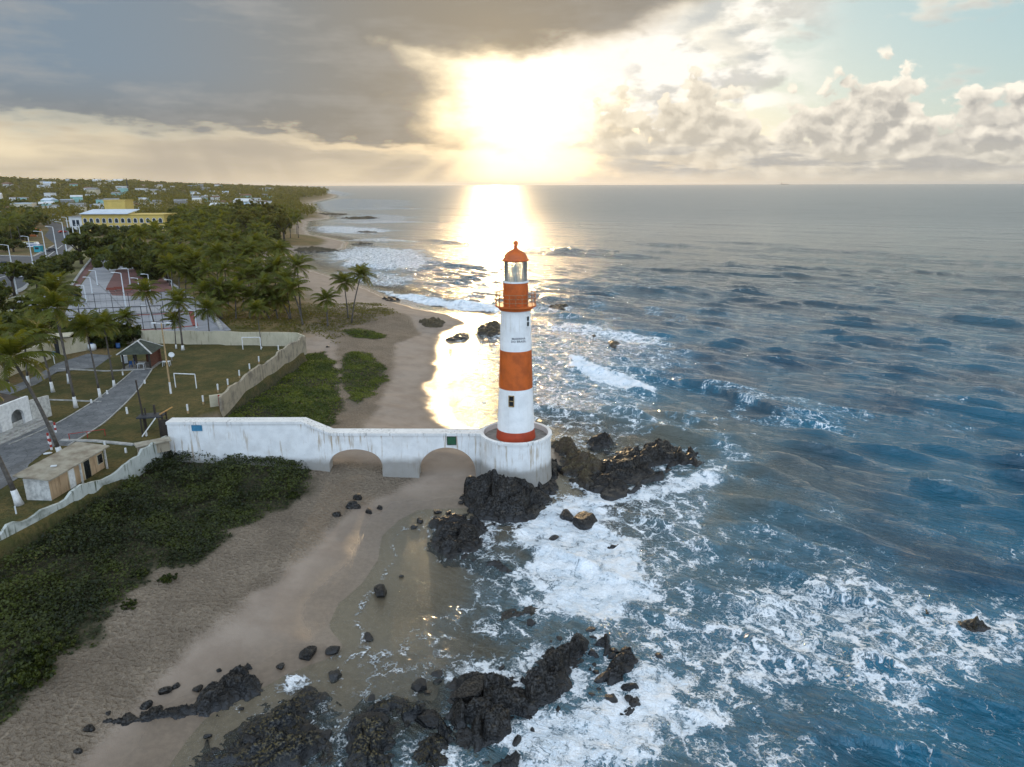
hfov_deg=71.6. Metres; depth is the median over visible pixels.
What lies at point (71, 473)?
door
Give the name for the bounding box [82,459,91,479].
door
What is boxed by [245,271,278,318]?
coconut palm
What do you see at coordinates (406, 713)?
rock outcrop
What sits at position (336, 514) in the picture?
boulder
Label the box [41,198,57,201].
house
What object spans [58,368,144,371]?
kerb
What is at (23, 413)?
porch house
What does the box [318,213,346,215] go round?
rock outcrop
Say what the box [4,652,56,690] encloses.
dune shrub
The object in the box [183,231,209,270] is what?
coconut palm
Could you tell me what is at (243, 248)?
coconut palm
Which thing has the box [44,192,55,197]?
house
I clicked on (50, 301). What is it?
coconut palm
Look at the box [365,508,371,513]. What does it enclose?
boulder
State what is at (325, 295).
coconut palm
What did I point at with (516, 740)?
broken rock
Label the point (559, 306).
rock outcrop
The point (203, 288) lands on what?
coconut palm
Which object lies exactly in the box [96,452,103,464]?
window
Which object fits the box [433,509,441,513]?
broken rock
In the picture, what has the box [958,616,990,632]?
rock outcrop
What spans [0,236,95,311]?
verge
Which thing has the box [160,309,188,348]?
coconut palm
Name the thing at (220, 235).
coconut palm
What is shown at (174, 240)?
coconut palm
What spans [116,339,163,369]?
open hut
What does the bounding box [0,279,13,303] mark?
broadleaf tree
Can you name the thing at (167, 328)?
court border
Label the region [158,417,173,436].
dark fence
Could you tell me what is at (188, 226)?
coconut palm
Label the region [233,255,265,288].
coconut palm
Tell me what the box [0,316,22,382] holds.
coconut palm
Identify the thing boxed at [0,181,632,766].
ground
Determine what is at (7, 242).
broadleaf tree
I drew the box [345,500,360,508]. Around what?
boulder
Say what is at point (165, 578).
dune shrub
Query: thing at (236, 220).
feathery tree
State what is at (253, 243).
coconut palm
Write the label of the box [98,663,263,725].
rock outcrop
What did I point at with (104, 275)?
plaza
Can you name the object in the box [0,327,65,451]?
coconut palm
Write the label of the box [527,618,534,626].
boulder
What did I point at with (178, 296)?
coconut palm
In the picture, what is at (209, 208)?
coconut palm
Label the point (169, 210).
broadleaf tree
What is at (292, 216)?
coconut palm
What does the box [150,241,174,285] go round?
coconut palm
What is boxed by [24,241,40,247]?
parked van
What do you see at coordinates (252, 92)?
sky
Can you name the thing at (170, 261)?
coconut palm
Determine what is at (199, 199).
house
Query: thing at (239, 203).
feathery tree
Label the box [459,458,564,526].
rock outcrop
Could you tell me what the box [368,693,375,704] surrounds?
broken rock
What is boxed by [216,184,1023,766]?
sea
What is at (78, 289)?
broadleaf tree
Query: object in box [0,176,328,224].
woods
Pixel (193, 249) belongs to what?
coconut palm
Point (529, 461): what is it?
round platform
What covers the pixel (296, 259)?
coconut palm
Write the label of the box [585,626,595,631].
broken rock
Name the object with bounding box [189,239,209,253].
coconut palm
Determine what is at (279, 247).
coconut palm
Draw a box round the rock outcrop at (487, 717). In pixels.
[432,632,598,752]
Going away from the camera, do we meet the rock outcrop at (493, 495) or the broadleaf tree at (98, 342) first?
the rock outcrop at (493, 495)
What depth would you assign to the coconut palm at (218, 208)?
438.81 m
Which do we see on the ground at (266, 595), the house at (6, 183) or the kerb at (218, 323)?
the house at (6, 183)
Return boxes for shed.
[12,442,109,500]
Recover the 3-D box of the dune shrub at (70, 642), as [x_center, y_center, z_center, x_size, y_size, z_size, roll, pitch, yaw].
[-29.901,17.496,47.864,1.258,0.580,1.134,-13,20,-39]
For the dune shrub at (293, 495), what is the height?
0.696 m
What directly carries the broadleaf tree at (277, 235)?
on the ground at (266, 595)
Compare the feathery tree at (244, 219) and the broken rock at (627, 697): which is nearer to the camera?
the broken rock at (627, 697)
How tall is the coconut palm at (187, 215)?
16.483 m
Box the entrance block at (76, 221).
[67,215,81,228]
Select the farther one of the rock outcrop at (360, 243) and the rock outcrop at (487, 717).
the rock outcrop at (360, 243)
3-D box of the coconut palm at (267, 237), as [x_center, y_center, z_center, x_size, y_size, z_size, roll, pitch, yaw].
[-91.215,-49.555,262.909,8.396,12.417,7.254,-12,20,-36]
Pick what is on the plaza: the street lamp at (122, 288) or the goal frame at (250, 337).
the street lamp at (122, 288)
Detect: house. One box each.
[0,393,52,444]
[1,182,12,188]
[10,203,36,206]
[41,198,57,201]
[43,182,52,187]
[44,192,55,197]
[60,199,73,203]
[67,203,86,209]
[70,195,82,201]
[86,188,100,193]
[95,199,103,203]
[103,198,119,199]
[118,188,127,193]
[174,199,187,205]
[192,196,207,201]
[192,198,201,205]
[210,196,219,202]
[233,198,252,202]
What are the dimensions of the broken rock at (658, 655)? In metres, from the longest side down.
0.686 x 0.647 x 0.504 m
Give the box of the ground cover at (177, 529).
[0,450,313,724]
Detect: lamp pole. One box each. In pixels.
[135,380,146,430]
[151,322,171,393]
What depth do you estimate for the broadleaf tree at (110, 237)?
262.30 m
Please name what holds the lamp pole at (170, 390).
on the ground at (266, 595)
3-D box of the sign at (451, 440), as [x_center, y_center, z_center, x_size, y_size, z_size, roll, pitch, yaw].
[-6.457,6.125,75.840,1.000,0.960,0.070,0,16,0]
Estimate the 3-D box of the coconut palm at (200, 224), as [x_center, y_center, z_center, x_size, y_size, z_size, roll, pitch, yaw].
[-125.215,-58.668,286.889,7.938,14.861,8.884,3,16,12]
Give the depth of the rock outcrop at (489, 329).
156.57 m
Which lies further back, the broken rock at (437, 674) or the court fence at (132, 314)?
the court fence at (132, 314)
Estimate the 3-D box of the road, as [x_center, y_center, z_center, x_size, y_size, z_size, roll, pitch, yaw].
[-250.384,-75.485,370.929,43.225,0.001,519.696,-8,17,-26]
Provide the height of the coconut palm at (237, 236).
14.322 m
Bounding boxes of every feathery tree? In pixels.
[228,205,247,221]
[229,214,244,234]
[236,200,251,209]
[237,210,257,232]
[243,207,260,219]
[248,200,260,207]
[257,201,276,211]
[260,208,272,226]
[266,209,287,229]
[273,209,292,242]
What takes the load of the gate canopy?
on the ground at (266, 595)
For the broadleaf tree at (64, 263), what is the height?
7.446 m
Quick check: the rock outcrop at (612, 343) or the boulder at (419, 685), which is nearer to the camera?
the boulder at (419, 685)
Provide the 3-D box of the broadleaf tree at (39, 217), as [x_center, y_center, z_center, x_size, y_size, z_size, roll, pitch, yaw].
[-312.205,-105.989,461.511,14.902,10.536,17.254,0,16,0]
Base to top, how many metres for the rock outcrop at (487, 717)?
3.544 m
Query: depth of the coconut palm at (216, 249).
168.48 m
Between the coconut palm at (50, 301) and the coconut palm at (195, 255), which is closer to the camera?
the coconut palm at (50, 301)
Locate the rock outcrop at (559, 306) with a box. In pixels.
[548,304,568,309]
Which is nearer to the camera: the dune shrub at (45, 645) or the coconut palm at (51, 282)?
the dune shrub at (45, 645)
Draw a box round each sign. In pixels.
[191,425,201,430]
[447,436,455,444]
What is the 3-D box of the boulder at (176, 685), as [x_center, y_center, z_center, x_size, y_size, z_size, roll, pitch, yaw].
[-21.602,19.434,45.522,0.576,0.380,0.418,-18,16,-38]
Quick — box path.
[10,369,150,445]
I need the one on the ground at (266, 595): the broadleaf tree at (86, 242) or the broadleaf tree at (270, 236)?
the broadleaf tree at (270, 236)
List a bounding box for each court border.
[144,325,192,329]
[189,311,197,325]
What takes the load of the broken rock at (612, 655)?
in the sea
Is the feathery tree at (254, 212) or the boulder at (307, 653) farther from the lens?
the feathery tree at (254, 212)
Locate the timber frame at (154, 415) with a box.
[136,405,172,436]
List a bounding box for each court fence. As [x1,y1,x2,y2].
[67,305,163,329]
[72,291,195,314]
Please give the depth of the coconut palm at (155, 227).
242.59 m
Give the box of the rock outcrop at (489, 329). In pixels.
[476,320,499,338]
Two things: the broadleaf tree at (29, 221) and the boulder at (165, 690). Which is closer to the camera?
the boulder at (165, 690)
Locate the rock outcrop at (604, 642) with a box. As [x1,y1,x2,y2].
[593,633,610,655]
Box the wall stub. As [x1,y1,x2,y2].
[209,394,219,406]
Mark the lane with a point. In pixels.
(83, 361)
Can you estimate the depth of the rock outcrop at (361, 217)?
681.71 m
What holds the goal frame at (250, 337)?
on the ground at (266, 595)
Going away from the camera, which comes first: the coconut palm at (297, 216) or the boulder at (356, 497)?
the boulder at (356, 497)
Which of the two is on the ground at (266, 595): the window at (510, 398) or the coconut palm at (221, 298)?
the coconut palm at (221, 298)
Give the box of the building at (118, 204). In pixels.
[103,200,134,212]
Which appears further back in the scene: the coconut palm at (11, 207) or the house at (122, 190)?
the house at (122, 190)
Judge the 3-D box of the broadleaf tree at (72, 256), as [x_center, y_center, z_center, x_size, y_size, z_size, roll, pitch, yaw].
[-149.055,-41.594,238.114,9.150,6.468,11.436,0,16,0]
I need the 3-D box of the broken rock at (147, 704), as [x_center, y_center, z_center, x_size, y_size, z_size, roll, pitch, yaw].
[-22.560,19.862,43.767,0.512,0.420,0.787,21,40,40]
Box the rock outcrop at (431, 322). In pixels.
[419,317,445,327]
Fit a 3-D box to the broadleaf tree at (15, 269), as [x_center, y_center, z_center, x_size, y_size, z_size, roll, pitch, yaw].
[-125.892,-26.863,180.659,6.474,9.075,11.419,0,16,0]
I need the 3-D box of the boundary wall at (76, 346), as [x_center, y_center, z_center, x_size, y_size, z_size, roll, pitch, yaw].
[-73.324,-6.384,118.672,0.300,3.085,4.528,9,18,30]
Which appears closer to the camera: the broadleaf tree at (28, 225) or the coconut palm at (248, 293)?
the coconut palm at (248, 293)
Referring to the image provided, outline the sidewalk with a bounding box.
[9,245,72,295]
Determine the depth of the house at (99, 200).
870.82 m
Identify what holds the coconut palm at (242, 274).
on the ground at (266, 595)
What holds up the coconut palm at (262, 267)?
on the ground at (266, 595)
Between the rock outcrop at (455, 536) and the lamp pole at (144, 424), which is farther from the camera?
the lamp pole at (144, 424)
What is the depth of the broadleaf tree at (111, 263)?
228.33 m
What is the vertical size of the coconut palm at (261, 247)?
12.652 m
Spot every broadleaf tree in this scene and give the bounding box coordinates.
[0,229,10,237]
[0,237,27,251]
[0,260,32,295]
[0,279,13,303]
[0,295,47,312]
[0,308,36,321]
[0,309,55,332]
[2,229,24,240]
[7,221,34,239]
[17,227,39,240]
[19,218,36,233]
[21,212,48,222]
[22,266,47,287]
[32,254,74,277]
[33,262,67,275]
[33,285,82,301]
[49,314,114,340]
[55,250,85,265]
[61,231,100,263]
[66,221,129,236]
[80,240,113,257]
[86,238,137,267]
[88,321,140,347]
[93,240,163,269]
[97,323,141,347]
[100,230,139,247]
[103,241,171,269]
[136,250,194,282]
[165,213,192,225]
[166,227,189,243]
[167,206,185,216]
[242,229,281,244]
[245,225,277,239]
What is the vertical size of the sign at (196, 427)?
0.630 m
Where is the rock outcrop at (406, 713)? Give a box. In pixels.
[346,694,431,727]
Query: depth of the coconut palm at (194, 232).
240.53 m
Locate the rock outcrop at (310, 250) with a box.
[294,246,338,253]
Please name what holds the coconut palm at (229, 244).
on the ground at (266, 595)
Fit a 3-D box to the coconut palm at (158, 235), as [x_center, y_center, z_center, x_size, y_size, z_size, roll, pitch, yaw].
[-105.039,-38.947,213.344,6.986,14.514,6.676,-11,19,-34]
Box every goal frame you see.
[173,373,196,387]
[241,337,260,347]
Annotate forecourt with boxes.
[0,422,53,488]
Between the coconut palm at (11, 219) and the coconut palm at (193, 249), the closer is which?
the coconut palm at (193, 249)
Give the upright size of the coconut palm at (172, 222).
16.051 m
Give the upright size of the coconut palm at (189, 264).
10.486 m
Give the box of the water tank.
[87,343,96,350]
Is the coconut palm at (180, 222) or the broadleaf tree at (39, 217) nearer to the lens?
the coconut palm at (180, 222)
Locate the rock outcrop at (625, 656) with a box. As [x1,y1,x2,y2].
[606,646,637,685]
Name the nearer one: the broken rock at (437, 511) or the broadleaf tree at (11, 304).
the broken rock at (437, 511)
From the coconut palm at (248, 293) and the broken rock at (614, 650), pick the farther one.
the coconut palm at (248, 293)
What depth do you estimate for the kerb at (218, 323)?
140.51 m
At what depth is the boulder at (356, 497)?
71.87 m
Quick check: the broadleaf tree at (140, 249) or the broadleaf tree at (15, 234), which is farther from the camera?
the broadleaf tree at (15, 234)
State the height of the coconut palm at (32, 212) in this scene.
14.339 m
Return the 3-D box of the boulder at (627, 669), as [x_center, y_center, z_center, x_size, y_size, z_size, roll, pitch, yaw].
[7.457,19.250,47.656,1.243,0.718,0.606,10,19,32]
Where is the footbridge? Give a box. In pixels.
[165,417,480,477]
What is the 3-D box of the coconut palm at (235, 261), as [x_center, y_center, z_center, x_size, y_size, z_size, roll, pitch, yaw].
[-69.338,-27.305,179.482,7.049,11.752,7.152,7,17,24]
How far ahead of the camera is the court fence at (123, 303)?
153.39 m
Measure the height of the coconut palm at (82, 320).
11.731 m
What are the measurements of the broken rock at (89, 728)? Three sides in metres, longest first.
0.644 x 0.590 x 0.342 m
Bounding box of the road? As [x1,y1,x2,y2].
[0,221,70,289]
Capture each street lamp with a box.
[0,244,18,294]
[25,236,33,263]
[45,226,57,254]
[110,272,126,308]
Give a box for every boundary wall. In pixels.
[0,340,55,378]
[0,436,169,540]
[58,337,87,354]
[126,330,303,345]
[218,336,306,416]
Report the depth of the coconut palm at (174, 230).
235.46 m
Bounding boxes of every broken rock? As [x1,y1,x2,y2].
[83,724,94,731]
[140,700,152,709]
[192,684,202,691]
[203,734,211,738]
[276,662,284,669]
[321,729,332,741]
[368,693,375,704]
[424,690,431,695]
[431,669,443,678]
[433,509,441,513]
[433,679,442,684]
[512,734,521,746]
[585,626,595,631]
[608,652,615,658]
[610,647,618,653]
[624,694,631,701]
[655,652,662,658]
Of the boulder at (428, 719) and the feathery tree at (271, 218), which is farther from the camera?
the feathery tree at (271, 218)
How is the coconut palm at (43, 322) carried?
on the ground at (266, 595)
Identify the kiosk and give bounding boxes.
[32,245,43,251]
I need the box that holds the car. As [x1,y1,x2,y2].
[46,248,57,251]
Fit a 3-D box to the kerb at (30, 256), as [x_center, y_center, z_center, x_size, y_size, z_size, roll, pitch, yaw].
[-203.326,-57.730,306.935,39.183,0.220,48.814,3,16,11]
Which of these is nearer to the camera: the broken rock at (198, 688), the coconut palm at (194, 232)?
the broken rock at (198, 688)
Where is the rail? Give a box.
[68,429,105,438]
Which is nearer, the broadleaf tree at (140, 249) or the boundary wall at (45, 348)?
the boundary wall at (45, 348)
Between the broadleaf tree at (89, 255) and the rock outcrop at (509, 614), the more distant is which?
the broadleaf tree at (89, 255)
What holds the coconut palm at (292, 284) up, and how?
on the ground at (266, 595)
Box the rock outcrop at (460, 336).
[446,332,469,340]
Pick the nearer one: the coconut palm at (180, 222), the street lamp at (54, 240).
the street lamp at (54, 240)
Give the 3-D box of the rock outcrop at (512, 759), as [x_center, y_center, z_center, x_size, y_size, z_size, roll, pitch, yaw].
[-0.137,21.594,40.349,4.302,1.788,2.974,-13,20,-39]
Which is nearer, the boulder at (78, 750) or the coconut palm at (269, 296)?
the boulder at (78, 750)
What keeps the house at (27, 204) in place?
on the ground at (266, 595)
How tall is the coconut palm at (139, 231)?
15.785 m
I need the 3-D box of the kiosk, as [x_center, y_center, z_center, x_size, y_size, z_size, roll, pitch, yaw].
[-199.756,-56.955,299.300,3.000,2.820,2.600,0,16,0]
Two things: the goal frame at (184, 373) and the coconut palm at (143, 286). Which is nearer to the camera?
the goal frame at (184, 373)
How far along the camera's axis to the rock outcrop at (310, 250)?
348.36 m
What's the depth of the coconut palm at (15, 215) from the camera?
319.65 m
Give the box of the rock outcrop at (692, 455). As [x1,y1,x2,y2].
[686,447,704,466]
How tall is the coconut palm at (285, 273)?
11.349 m
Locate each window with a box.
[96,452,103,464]
[508,395,513,406]
[526,315,529,326]
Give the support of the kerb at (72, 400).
on the ground at (266, 595)
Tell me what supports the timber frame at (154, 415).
on the ground at (266, 595)
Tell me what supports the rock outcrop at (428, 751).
on the ground at (266, 595)
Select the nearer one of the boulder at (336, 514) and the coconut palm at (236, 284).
the boulder at (336, 514)
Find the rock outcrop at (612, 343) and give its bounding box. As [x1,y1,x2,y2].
[608,340,619,348]
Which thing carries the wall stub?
on the ground at (266, 595)
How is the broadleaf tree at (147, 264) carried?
on the ground at (266, 595)
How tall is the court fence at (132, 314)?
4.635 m
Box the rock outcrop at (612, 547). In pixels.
[607,544,620,548]
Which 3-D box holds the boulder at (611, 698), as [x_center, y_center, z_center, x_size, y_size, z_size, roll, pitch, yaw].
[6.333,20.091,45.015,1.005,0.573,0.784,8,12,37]
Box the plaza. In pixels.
[65,260,230,330]
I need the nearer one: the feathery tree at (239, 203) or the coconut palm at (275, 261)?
the coconut palm at (275, 261)
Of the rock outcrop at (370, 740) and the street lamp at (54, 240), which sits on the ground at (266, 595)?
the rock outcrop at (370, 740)
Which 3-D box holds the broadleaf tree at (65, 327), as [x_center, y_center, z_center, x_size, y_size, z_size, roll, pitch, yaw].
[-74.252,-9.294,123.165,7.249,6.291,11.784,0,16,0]
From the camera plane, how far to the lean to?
74.50 m
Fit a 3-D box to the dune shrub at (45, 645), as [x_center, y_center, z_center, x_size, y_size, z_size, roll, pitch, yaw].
[-31.050,17.602,46.485,2.607,1.333,2.893,-4,16,-15]
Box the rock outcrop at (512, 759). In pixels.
[492,750,527,766]
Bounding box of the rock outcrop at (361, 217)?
[341,216,378,219]
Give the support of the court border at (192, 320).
on the plaza
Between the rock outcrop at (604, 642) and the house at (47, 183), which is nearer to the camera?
the rock outcrop at (604, 642)
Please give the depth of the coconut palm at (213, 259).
187.89 m
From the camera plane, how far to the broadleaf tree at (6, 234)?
321.01 m
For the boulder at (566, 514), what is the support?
on the ground at (266, 595)
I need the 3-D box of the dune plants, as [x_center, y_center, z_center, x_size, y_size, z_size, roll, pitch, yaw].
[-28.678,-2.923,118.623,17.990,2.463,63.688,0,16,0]
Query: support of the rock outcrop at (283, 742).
on the ground at (266, 595)
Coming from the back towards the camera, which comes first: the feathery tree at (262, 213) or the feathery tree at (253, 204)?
the feathery tree at (253, 204)
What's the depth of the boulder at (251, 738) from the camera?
41.41 m
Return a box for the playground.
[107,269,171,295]
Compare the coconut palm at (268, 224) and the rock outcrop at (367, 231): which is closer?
the coconut palm at (268, 224)
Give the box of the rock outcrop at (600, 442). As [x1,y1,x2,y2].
[584,432,619,453]
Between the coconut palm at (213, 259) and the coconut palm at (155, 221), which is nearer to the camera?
the coconut palm at (213, 259)
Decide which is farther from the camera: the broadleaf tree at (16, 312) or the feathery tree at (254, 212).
the feathery tree at (254, 212)
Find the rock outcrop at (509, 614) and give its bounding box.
[500,605,537,620]
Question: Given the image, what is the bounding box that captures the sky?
[0,0,1023,185]
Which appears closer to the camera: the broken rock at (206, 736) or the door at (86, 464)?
the broken rock at (206, 736)
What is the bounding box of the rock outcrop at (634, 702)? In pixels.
[620,696,640,716]
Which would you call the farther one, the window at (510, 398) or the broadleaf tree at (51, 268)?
the broadleaf tree at (51, 268)
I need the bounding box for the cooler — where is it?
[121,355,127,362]
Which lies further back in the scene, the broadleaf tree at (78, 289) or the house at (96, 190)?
the house at (96, 190)
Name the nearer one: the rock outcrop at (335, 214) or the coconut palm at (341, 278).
the coconut palm at (341, 278)
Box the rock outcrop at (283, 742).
[189,685,344,766]
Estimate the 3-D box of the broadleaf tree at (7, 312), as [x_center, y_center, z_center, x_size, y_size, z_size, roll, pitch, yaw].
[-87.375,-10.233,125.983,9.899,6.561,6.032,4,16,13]
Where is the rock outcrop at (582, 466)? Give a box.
[551,436,603,490]
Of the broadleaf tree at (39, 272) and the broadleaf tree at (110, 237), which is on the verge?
the broadleaf tree at (39, 272)
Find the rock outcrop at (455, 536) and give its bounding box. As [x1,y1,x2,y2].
[427,513,492,567]
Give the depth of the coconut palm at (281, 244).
205.29 m
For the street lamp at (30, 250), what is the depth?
251.13 m
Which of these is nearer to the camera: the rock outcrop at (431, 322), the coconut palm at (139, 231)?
the rock outcrop at (431, 322)
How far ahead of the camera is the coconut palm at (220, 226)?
258.27 m
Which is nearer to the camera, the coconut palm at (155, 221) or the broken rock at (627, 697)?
the broken rock at (627, 697)
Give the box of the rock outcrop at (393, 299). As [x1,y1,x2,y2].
[382,296,400,301]
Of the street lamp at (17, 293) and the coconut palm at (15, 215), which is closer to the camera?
the street lamp at (17, 293)
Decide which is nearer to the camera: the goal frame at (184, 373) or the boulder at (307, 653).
the boulder at (307, 653)
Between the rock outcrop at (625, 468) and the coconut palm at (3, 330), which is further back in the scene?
the coconut palm at (3, 330)
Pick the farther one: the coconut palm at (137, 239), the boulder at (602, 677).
the coconut palm at (137, 239)
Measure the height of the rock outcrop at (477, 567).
1.631 m
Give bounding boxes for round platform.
[480,422,551,486]
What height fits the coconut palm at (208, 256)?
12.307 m
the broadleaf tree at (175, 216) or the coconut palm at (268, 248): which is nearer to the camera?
the coconut palm at (268, 248)
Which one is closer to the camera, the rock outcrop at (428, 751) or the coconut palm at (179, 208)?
the rock outcrop at (428, 751)
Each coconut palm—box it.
[0,200,10,208]
[0,215,19,238]
[0,309,41,386]
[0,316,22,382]
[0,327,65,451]
[0,355,23,505]
[5,211,27,239]
[8,205,19,211]
[8,316,65,392]
[19,282,85,407]
[23,208,40,219]
[23,270,82,383]
[61,308,108,397]
[87,308,125,386]
[114,306,140,342]
[124,278,161,329]
[126,226,146,240]
[127,223,152,241]
[141,219,165,238]
[146,222,167,239]
[148,230,172,277]
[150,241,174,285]
[153,252,187,299]
[156,285,195,350]
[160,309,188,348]
[161,219,183,233]
[161,235,184,249]
[165,240,190,287]
[167,224,189,241]
[170,218,187,239]
[172,258,199,297]
[174,205,188,216]
[179,245,212,295]
[180,211,197,223]
[180,224,201,244]
[182,244,203,287]
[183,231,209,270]
[184,226,206,264]
[184,271,208,299]
[186,277,218,316]
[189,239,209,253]
[189,293,227,330]
[191,220,212,238]
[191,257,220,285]
[193,209,210,221]
[198,239,235,302]
[200,245,223,288]
[201,229,215,244]
[202,243,229,279]
[202,274,233,318]
[203,205,216,212]
[206,224,227,242]
[207,229,232,276]
[207,257,238,303]
[207,288,236,318]
[212,205,224,214]
[218,276,250,318]
[222,241,236,280]
[223,222,240,233]
[224,264,256,310]
[225,230,245,271]
[225,253,250,298]
[231,245,259,286]
[232,285,266,318]
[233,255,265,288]
[235,236,265,289]
[240,258,269,283]
[243,291,277,318]
[243,298,271,347]
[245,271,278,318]
[247,231,269,264]
[253,206,261,212]
[253,244,268,258]
[253,260,277,309]
[257,285,287,318]
[259,222,276,235]
[260,233,276,256]
[260,251,287,283]
[261,241,274,256]
[263,253,291,310]
[265,266,301,318]
[266,239,292,281]
[267,237,293,257]
[269,288,298,318]
[273,274,312,324]
[280,250,316,314]
[285,214,297,237]
[290,209,303,227]
[291,214,303,237]
[310,286,341,326]
[330,270,357,317]
[345,263,376,322]
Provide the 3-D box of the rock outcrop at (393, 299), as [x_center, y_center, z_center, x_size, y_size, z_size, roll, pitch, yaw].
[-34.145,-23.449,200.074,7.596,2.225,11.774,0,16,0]
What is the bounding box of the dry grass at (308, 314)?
[216,302,396,342]
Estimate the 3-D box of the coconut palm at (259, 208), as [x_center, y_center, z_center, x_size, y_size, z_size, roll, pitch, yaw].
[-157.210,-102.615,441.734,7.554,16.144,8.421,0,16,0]
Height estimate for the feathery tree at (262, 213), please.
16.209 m
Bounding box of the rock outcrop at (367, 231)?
[358,231,375,232]
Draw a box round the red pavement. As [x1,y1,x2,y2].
[72,260,92,298]
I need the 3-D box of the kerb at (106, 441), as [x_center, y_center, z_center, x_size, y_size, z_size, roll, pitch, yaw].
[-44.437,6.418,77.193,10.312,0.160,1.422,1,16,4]
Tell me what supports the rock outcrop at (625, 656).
on the ground at (266, 595)
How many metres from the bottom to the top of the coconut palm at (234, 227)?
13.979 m
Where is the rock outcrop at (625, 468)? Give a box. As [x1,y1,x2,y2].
[589,438,689,502]
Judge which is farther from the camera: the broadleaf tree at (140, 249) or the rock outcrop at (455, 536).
the broadleaf tree at (140, 249)
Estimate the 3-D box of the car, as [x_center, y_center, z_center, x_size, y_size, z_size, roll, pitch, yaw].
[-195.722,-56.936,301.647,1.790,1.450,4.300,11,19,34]
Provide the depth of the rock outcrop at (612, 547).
64.08 m
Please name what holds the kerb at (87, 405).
on the ground at (266, 595)
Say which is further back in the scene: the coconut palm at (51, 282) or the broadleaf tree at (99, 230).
the broadleaf tree at (99, 230)
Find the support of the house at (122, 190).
on the ground at (266, 595)
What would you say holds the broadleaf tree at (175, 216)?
on the ground at (266, 595)
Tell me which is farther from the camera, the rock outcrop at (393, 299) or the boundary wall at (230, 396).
the rock outcrop at (393, 299)
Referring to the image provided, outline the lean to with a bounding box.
[134,436,171,452]
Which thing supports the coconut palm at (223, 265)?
on the ground at (266, 595)
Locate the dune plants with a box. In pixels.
[228,328,388,425]
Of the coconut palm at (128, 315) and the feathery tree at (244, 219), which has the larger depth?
the feathery tree at (244, 219)
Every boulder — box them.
[73,747,82,753]
[158,686,171,694]
[172,682,179,689]
[242,733,260,743]
[299,645,316,660]
[299,723,315,733]
[325,646,339,654]
[329,669,341,683]
[332,511,340,516]
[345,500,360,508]
[352,711,389,726]
[353,494,361,500]
[364,632,373,640]
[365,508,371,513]
[373,584,386,597]
[411,678,426,693]
[415,709,440,729]
[450,673,483,703]
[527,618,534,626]
[549,535,558,540]
[559,509,573,521]
[572,511,597,529]
[594,671,608,682]
[605,693,617,702]
[621,683,638,690]
[624,666,631,672]
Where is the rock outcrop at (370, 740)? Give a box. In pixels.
[337,711,403,766]
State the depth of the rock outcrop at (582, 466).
80.78 m
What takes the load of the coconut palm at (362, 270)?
on the ground at (266, 595)
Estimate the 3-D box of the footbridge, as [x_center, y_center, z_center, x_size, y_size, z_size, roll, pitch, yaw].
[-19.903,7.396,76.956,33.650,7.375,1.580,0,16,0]
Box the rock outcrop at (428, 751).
[411,716,455,766]
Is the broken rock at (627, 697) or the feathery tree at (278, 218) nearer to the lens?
the broken rock at (627, 697)
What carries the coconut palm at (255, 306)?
on the ground at (266, 595)
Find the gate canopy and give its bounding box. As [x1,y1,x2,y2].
[47,332,73,353]
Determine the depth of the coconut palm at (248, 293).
150.38 m
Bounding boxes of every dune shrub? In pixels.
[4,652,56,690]
[12,634,62,666]
[59,635,79,650]
[119,598,137,609]
[130,566,150,579]
[156,573,177,583]
[286,491,300,498]
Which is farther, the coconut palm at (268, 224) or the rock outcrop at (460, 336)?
the coconut palm at (268, 224)
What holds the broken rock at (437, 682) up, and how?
in the sea
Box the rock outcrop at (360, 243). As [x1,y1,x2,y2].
[350,241,372,245]
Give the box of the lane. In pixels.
[0,354,111,394]
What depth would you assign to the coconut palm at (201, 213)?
349.78 m
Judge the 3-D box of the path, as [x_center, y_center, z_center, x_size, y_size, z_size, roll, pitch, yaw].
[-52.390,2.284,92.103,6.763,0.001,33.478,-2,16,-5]
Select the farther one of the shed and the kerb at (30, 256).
the kerb at (30, 256)
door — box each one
[67,468,76,488]
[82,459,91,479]
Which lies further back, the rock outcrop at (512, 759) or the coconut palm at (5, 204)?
the coconut palm at (5, 204)
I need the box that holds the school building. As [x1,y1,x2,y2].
[80,209,176,230]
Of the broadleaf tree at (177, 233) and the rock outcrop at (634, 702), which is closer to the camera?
the rock outcrop at (634, 702)
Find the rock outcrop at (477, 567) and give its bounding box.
[466,559,511,573]
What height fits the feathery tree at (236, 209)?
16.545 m
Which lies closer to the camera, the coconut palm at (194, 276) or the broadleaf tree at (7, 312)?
the broadleaf tree at (7, 312)
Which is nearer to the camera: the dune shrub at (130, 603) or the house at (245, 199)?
the dune shrub at (130, 603)
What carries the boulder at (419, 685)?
in the sea
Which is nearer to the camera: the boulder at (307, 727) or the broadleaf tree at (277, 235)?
the boulder at (307, 727)
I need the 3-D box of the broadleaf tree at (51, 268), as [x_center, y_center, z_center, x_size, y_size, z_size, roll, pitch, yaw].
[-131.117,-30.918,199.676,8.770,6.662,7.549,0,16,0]
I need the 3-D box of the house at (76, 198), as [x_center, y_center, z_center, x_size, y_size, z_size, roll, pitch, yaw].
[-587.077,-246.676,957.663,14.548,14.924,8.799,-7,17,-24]
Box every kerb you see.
[0,245,53,256]
[8,368,152,445]
[49,399,101,401]
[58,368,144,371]
[59,439,134,445]
[68,258,91,294]
[211,310,222,329]
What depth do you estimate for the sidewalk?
194.28 m
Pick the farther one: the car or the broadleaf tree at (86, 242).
the car

